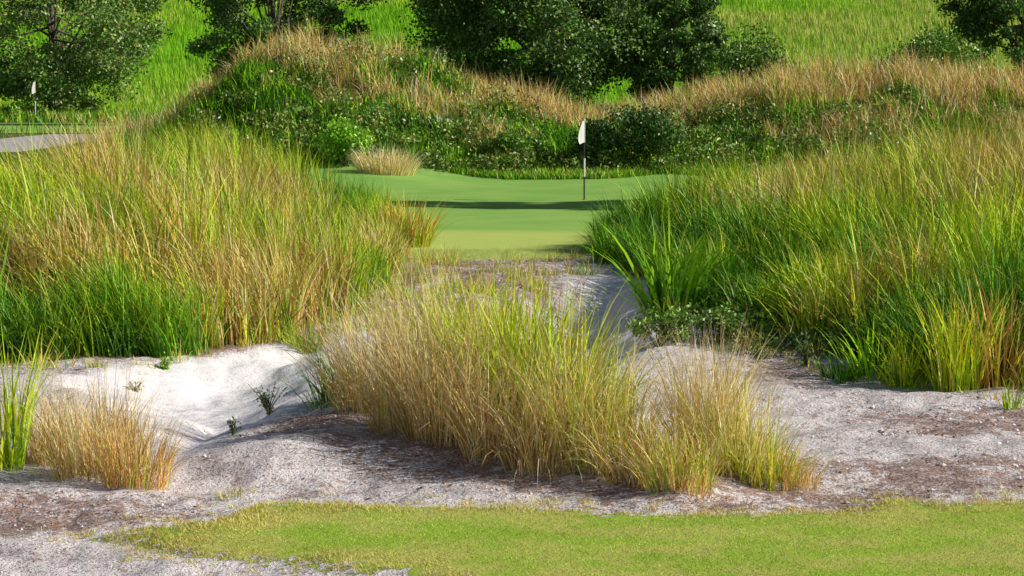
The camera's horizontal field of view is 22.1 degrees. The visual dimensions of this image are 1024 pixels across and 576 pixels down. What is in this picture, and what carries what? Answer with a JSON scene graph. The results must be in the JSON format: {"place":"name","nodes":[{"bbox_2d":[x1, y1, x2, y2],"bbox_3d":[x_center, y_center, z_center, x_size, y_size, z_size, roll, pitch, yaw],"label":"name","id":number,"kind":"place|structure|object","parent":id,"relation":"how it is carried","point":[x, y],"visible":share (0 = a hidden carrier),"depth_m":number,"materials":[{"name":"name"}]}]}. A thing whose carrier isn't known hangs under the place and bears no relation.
{"place":"outdoors","nodes":[
{"label":"outdoors","id":0,"kind":"place"},
{"bbox_2d":[0,134,103,151],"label":"path","id":1,"kind":"structure","parent":0,"point":[12,143],"depth_m":106.27,"materials":[{"name":"grey sand"}]},
{"bbox_2d":[0,123,148,132],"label":"putting green","id":2,"kind":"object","parent":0,"point":[9,126],"visible":0.35,"depth_m":122.52,"materials":[{"name":"green plant"}]},
{"bbox_2d":[0,121,686,179],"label":"rough ground","id":3,"kind":"structure","parent":0,"point":[3,135],"depth_m":98.66,"materials":[{"name":"green plant"}]},
{"bbox_2d":[1,99,50,120],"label":"bush","id":4,"kind":"object","parent":3,"relation":"on","point":[19,106],"visible":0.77,"depth_m":138.69,"materials":[{"name":"green plant"}]},
{"bbox_2d":[32,81,35,115],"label":"flagstick","id":5,"kind":"object","parent":3,"relation":"on","point":[33,88],"visible":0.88,"depth_m":136.56,"materials":[{"name":"white fabric"}]},
{"bbox_2d":[175,0,386,81],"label":"tree","id":6,"kind":"object","parent":3,"relation":"on","point":[226,16],"visible":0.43,"depth_m":124.56,"materials":[{"name":"green plant"}]},
{"bbox_2d":[0,106,804,182],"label":"rough grass","id":7,"kind":"structure","parent":3,"relation":"on","point":[546,173],"depth_m":88.77,"materials":[{"name":"green plant"}]},
{"bbox_2d":[394,0,692,115],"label":"tree","id":8,"kind":"object","parent":3,"relation":"on","point":[464,26],"visible":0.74,"depth_m":121.23,"materials":[{"name":"green plant"}]},
{"bbox_2d":[610,0,730,103],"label":"tree","id":9,"kind":"object","parent":3,"relation":"on","point":[706,33],"visible":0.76,"depth_m":120.50,"materials":[{"name":"green plant"}]},
{"bbox_2d":[929,0,1023,76],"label":"tree","id":10,"kind":"object","parent":3,"relation":"on","point":[973,18],"visible":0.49,"depth_m":120.56,"materials":[{"name":"green plant"}]},
{"bbox_2d":[0,0,1022,118],"bbox_3d":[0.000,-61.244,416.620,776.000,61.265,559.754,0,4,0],"label":"hillside","id":11,"kind":"structure","parent":0,"point":[402,33],"depth_m":187.46,"materials":[{"name":"green plant"}]},
{"bbox_2d":[0,0,179,113],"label":"tree","id":12,"kind":"object","parent":11,"relation":"on","point":[93,64],"visible":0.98,"depth_m":140.24,"materials":[{"name":"green plant"}]},
{"bbox_2d":[0,255,1023,575],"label":"sandy ground","id":13,"kind":"structure","parent":0,"point":[278,465],"depth_m":21.29,"materials":[{"name":"beige sand"}]},
{"bbox_2d":[0,317,71,471],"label":"grass tussock","id":14,"kind":"object","parent":13,"relation":"on","point":[15,455],"depth_m":21.68,"materials":[{"name":"green plant"}]},
{"bbox_2d":[0,369,144,465],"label":"grass tussock","id":15,"kind":"object","parent":13,"relation":"on","point":[34,451],"depth_m":22.06,"materials":[{"name":"beige plant"}]},
{"bbox_2d":[1,351,196,482],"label":"grass tussock","id":16,"kind":"object","parent":13,"relation":"on","point":[74,465],"depth_m":21.21,"materials":[{"name":"beige plant"}]},
{"bbox_2d":[54,397,223,490],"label":"grass tussock","id":17,"kind":"object","parent":13,"relation":"on","point":[133,461],"depth_m":20.58,"materials":[{"name":"beige plant"}]},
{"bbox_2d":[49,337,340,454],"bbox_3d":[-3.422,1.195,27.767,3.065,0.474,10.574,0,4,0],"label":"sand bunker","id":18,"kind":"object","parent":13,"relation":"in","point":[218,391],"visible":0.75,"depth_m":29.20},
{"bbox_2d":[128,381,144,391],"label":"weed","id":19,"kind":"object","parent":18,"relation":"on","point":[132,386],"visible":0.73,"depth_m":28.86,"materials":[{"name":"beige plant"}]},
{"bbox_2d":[155,352,176,369],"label":"weed","id":20,"kind":"object","parent":18,"relation":"on","point":[165,364],"visible":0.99,"depth_m":30.02,"materials":[{"name":"green plant"}]},
{"bbox_2d":[227,416,241,435],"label":"weed","id":21,"kind":"object","parent":18,"relation":"on","point":[230,422],"visible":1,"depth_m":23.52,"materials":[{"name":"green plant"}]},
{"bbox_2d":[248,382,287,415],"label":"weed","id":22,"kind":"object","parent":18,"relation":"on","point":[265,402],"visible":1,"depth_m":25.71,"materials":[{"name":"green plant"}]},
{"bbox_2d":[274,315,332,353],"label":"grass tussock","id":23,"kind":"object","parent":18,"relation":"on","point":[294,343],"depth_m":31.89,"materials":[{"name":"green plant"}]},
{"bbox_2d":[0,94,422,364],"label":"tall grass","id":24,"kind":"structure","parent":13,"relation":"on","point":[158,248],"depth_m":33.96,"materials":[{"name":"green plant"}]},
{"bbox_2d":[206,485,243,500],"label":"grass tussock","id":25,"kind":"object","parent":13,"relation":"on","point":[240,490],"depth_m":20.31,"materials":[{"name":"beige plant"}]},
{"bbox_2d":[255,324,374,410],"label":"grass tussock","id":26,"kind":"object","parent":13,"relation":"on","point":[322,394],"depth_m":25.42,"materials":[{"name":"beige plant"}]},
{"bbox_2d":[229,275,458,413],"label":"grass tussock","id":27,"kind":"object","parent":13,"relation":"on","point":[348,390],"depth_m":23.97,"materials":[{"name":"beige plant"}]},
{"bbox_2d":[287,264,523,433],"bbox_3d":[-0.926,0.531,22.777,2.248,1.506,2.535,0,4,0],"label":"grass tussock","id":28,"kind":"object","parent":13,"relation":"on","point":[375,404],"depth_m":22.57,"materials":[{"name":"beige plant"}]},
{"bbox_2d":[303,238,551,394],"bbox_3d":[-0.785,0.324,24.786,2.718,1.627,2.828,0,4,0],"label":"grass tussock","id":29,"kind":"object","parent":13,"relation":"on","point":[403,305],"depth_m":24.75,"materials":[{"name":"beige plant"}]},
{"bbox_2d":[310,269,575,448],"bbox_3d":[-0.491,0.592,21.979,2.528,1.523,2.384,2,5,28],"label":"grass tussock","id":30,"kind":"object","parent":13,"relation":"on","point":[428,428],"depth_m":21.92,"materials":[{"name":"beige plant"}]},
{"bbox_2d":[369,261,571,395],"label":"grass tussock","id":31,"kind":"object","parent":13,"relation":"on","point":[462,313],"depth_m":23.94,"materials":[{"name":"beige plant"}]},
{"bbox_2d":[367,251,595,428],"bbox_3d":[-0.372,0.467,22.627,2.357,1.588,2.348,0,4,0],"label":"grass tussock","id":32,"kind":"object","parent":13,"relation":"on","point":[511,328],"depth_m":22.62,"materials":[{"name":"green plant"}]},
{"bbox_2d":[397,314,609,465],"bbox_3d":[-0.064,0.834,21.450,1.895,1.268,2.050,-2,5,-21],"label":"grass tussock","id":33,"kind":"object","parent":13,"relation":"on","point":[480,430],"depth_m":21.47,"materials":[{"name":"beige plant"}]},
{"bbox_2d":[0,257,1023,572],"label":"clods","id":34,"kind":"object","parent":13,"relation":"on","point":[602,475],"visible":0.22,"depth_m":22.16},
{"bbox_2d":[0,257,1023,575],"bbox_3d":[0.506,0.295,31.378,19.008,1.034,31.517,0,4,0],"label":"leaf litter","id":35,"kind":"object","parent":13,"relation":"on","point":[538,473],"visible":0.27,"depth_m":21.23,"materials":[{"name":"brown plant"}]},
{"bbox_2d":[0,239,1023,399],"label":"sparse tufts","id":36,"kind":"object","parent":13,"relation":"on","point":[445,261],"visible":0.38,"depth_m":38.28,"materials":[{"name":"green plant"}]},
{"bbox_2d":[426,266,682,437],"bbox_3d":[0.359,0.530,22.037,2.343,1.544,2.584,0,4,0],"label":"grass tussock","id":37,"kind":"object","parent":13,"relation":"on","point":[550,335],"depth_m":21.95,"materials":[{"name":"green plant"}]},
{"bbox_2d":[461,355,653,486],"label":"grass tussock","id":38,"kind":"object","parent":13,"relation":"on","point":[523,447],"depth_m":20.99,"materials":[{"name":"plant"}]},
{"bbox_2d":[101,500,1023,575],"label":"fairway","id":39,"kind":"structure","parent":13,"relation":"on","point":[281,555],"depth_m":18.00,"materials":[{"name":"green plant"}]},
{"bbox_2d":[471,273,655,370],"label":"sand bunker","id":40,"kind":"object","parent":13,"relation":"in","point":[614,287],"visible":0.23,"depth_m":40.28},
{"bbox_2d":[466,301,682,466],"bbox_3d":[0.525,0.754,21.266,2.085,1.389,2.114,3,6,36],"label":"grass tussock","id":41,"kind":"object","parent":13,"relation":"on","point":[569,395],"depth_m":21.19,"materials":[{"name":"plant"}]},
{"bbox_2d":[512,317,671,436],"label":"grass tussock","id":42,"kind":"object","parent":13,"relation":"on","point":[612,356],"depth_m":22.07,"materials":[{"name":"beige plant"}]},
{"bbox_2d":[566,215,648,263],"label":"grass tussock","id":43,"kind":"object","parent":13,"relation":"on","point":[596,240],"depth_m":45.02,"materials":[{"name":"green plant"}]},
{"bbox_2d":[516,339,707,474],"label":"grass tussock","id":44,"kind":"object","parent":13,"relation":"on","point":[626,406],"depth_m":20.87,"materials":[{"name":"plant"}]},
{"bbox_2d":[556,394,719,487],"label":"grass tussock","id":45,"kind":"object","parent":13,"relation":"on","point":[617,472],"depth_m":20.49,"materials":[{"name":"yellow plant"}]},
{"bbox_2d":[625,304,690,346],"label":"shrub","id":46,"kind":"object","parent":13,"relation":"on","point":[672,318],"visible":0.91,"depth_m":31.59,"materials":[{"name":"green plant"}]},
{"bbox_2d":[569,201,750,318],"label":"grass tussock","id":47,"kind":"object","parent":13,"relation":"on","point":[657,291],"depth_m":35.70,"materials":[{"name":"green plant"}]},
{"bbox_2d":[602,405,748,493],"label":"grass tussock","id":48,"kind":"object","parent":13,"relation":"on","point":[677,464],"depth_m":20.05,"materials":[{"name":"plant"}]},
{"bbox_2d":[665,459,721,500],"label":"grass tussock","id":49,"kind":"object","parent":13,"relation":"on","point":[692,489],"depth_m":19.90,"materials":[{"name":"plant"}]},
{"bbox_2d":[598,308,832,463],"bbox_3d":[1.604,0.788,21.187,2.090,1.258,1.896,0,4,0],"label":"grass tussock","id":50,"kind":"object","parent":13,"relation":"on","point":[726,381],"depth_m":21.04,"materials":[{"name":"beige plant"}]},
{"bbox_2d":[661,298,783,343],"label":"shrub","id":51,"kind":"object","parent":13,"relation":"on","point":[697,324],"visible":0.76,"depth_m":31.84,"materials":[{"name":"green plant"}]},
{"bbox_2d":[649,364,823,486],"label":"grass tussock","id":52,"kind":"object","parent":13,"relation":"on","point":[735,426],"depth_m":20.63,"materials":[{"name":"yellow plant"}]},
{"bbox_2d":[704,295,800,336],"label":"shrub","id":53,"kind":"object","parent":13,"relation":"on","point":[750,307],"visible":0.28,"depth_m":32.55,"materials":[{"name":"green plant"}]},
{"bbox_2d":[747,339,771,362],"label":"weed","id":54,"kind":"object","parent":13,"relation":"on","point":[758,352],"visible":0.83,"depth_m":29.66,"materials":[{"name":"green plant"}]},
{"bbox_2d":[704,403,835,490],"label":"grass tussock","id":55,"kind":"object","parent":13,"relation":"on","point":[771,461],"depth_m":20.57,"materials":[{"name":"plant"}]},
{"bbox_2d":[718,246,868,333],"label":"grass tussock","id":56,"kind":"object","parent":13,"relation":"on","point":[781,285],"depth_m":32.46,"materials":[{"name":"green plant"}]},
{"bbox_2d":[569,97,1023,384],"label":"tall grass","id":57,"kind":"structure","parent":13,"relation":"on","point":[922,221],"depth_m":36.07,"materials":[{"name":"green plant"}]},
{"bbox_2d":[757,437,844,491],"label":"grass tussock","id":58,"kind":"object","parent":13,"relation":"on","point":[806,480],"depth_m":20.59,"materials":[{"name":"yellow plant"}]},
{"bbox_2d":[795,329,812,365],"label":"weed","id":59,"kind":"object","parent":13,"relation":"on","point":[804,352],"visible":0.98,"depth_m":29.18,"materials":[{"name":"green plant"}]},
{"bbox_2d":[760,330,867,358],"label":"shrub","id":60,"kind":"object","parent":13,"relation":"on","point":[790,340],"visible":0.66,"depth_m":30.25,"materials":[{"name":"green plant"}]},
{"bbox_2d":[811,350,874,384],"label":"grass tussock","id":61,"kind":"object","parent":13,"relation":"on","point":[840,374],"depth_m":28.09,"materials":[{"name":"green plant"}]},
{"bbox_2d":[826,312,865,349],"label":"weed","id":62,"kind":"object","parent":13,"relation":"on","point":[853,331],"visible":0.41,"depth_m":30.56,"materials":[{"name":"green plant"}]},
{"bbox_2d":[817,320,931,381],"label":"grass tussock","id":63,"kind":"object","parent":13,"relation":"on","point":[865,360],"depth_m":28.14,"materials":[{"name":"green plant"}]},
{"bbox_2d":[853,325,952,388],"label":"grass tussock","id":64,"kind":"object","parent":13,"relation":"on","point":[906,373],"depth_m":27.57,"materials":[{"name":"green plant"}]},
{"bbox_2d":[890,282,1019,391],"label":"grass tussock","id":65,"kind":"object","parent":13,"relation":"on","point":[964,380],"depth_m":27.11,"materials":[{"name":"green plant"}]},
{"bbox_2d":[904,267,1023,389],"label":"grass tussock","id":66,"kind":"object","parent":13,"relation":"on","point":[996,350],"depth_m":27.16,"materials":[{"name":"plant"}]},
{"bbox_2d":[993,372,1023,409],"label":"grass tussock","id":67,"kind":"object","parent":13,"relation":"on","point":[1006,404],"depth_m":25.67,"materials":[{"name":"green plant"}]},
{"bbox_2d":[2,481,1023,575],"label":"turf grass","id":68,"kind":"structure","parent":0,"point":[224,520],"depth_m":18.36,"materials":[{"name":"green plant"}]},
{"bbox_2d":[293,97,770,259],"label":"putting green","id":69,"kind":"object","parent":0,"point":[521,217],"visible":0.41,"depth_m":69.14,"materials":[{"name":"green plant"}]},
{"bbox_2d":[312,113,376,166],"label":"shrub","id":70,"kind":"object","parent":69,"relation":"on","point":[344,134],"visible":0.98,"depth_m":87.50,"materials":[{"name":"green plant"}]},
{"bbox_2d":[346,143,431,175],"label":"grass tussock","id":71,"kind":"object","parent":69,"relation":"on","point":[386,164],"depth_m":85.61,"materials":[{"name":"beige plant"}]},
{"bbox_2d":[397,230,420,255],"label":"grass tussock","id":72,"kind":"object","parent":69,"relation":"on","point":[409,253],"depth_m":48.21,"materials":[{"name":"beige plant"}]},
{"bbox_2d":[368,188,467,247],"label":"grass tussock","id":73,"kind":"object","parent":69,"relation":"on","point":[418,236],"depth_m":50.99,"materials":[{"name":"plant"}]},
{"bbox_2d":[578,119,585,199],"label":"flagstick","id":74,"kind":"object","parent":69,"relation":"on","point":[581,137],"visible":0.99,"depth_m":72.07,"materials":[{"name":"white fabric"}]},
{"bbox_2d":[83,9,1023,170],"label":"mound","id":75,"kind":"object","parent":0,"point":[275,59],"visible":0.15,"depth_m":94.79,"materials":[{"name":"green plant"}]},
{"bbox_2d":[418,45,451,68],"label":"bush","id":76,"kind":"object","parent":75,"relation":"on","point":[441,59],"visible":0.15,"depth_m":115.65,"materials":[{"name":"green plant"}]},
{"bbox_2d":[473,128,553,161],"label":"bush","id":77,"kind":"object","parent":75,"relation":"on","point":[505,138],"visible":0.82,"depth_m":89.58,"materials":[{"name":"green plant"}]},
{"bbox_2d":[149,30,1023,172],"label":"shrub cover","id":78,"kind":"object","parent":75,"relation":"on","point":[492,158],"visible":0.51,"depth_m":91.41,"materials":[{"name":"green plant"}]},
{"bbox_2d":[567,101,689,166],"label":"bush","id":79,"kind":"object","parent":75,"relation":"on","point":[655,131],"visible":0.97,"depth_m":88.89,"materials":[{"name":"green plant"}]},
{"bbox_2d":[699,19,812,88],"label":"bush","id":80,"kind":"object","parent":75,"relation":"on","point":[739,62],"visible":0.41,"depth_m":117.05,"materials":[{"name":"green plant"}]},
{"bbox_2d":[869,16,1004,75],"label":"bush","id":81,"kind":"object","parent":75,"relation":"on","point":[949,47],"visible":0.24,"depth_m":114.78,"materials":[{"name":"green plant"}]}
]}

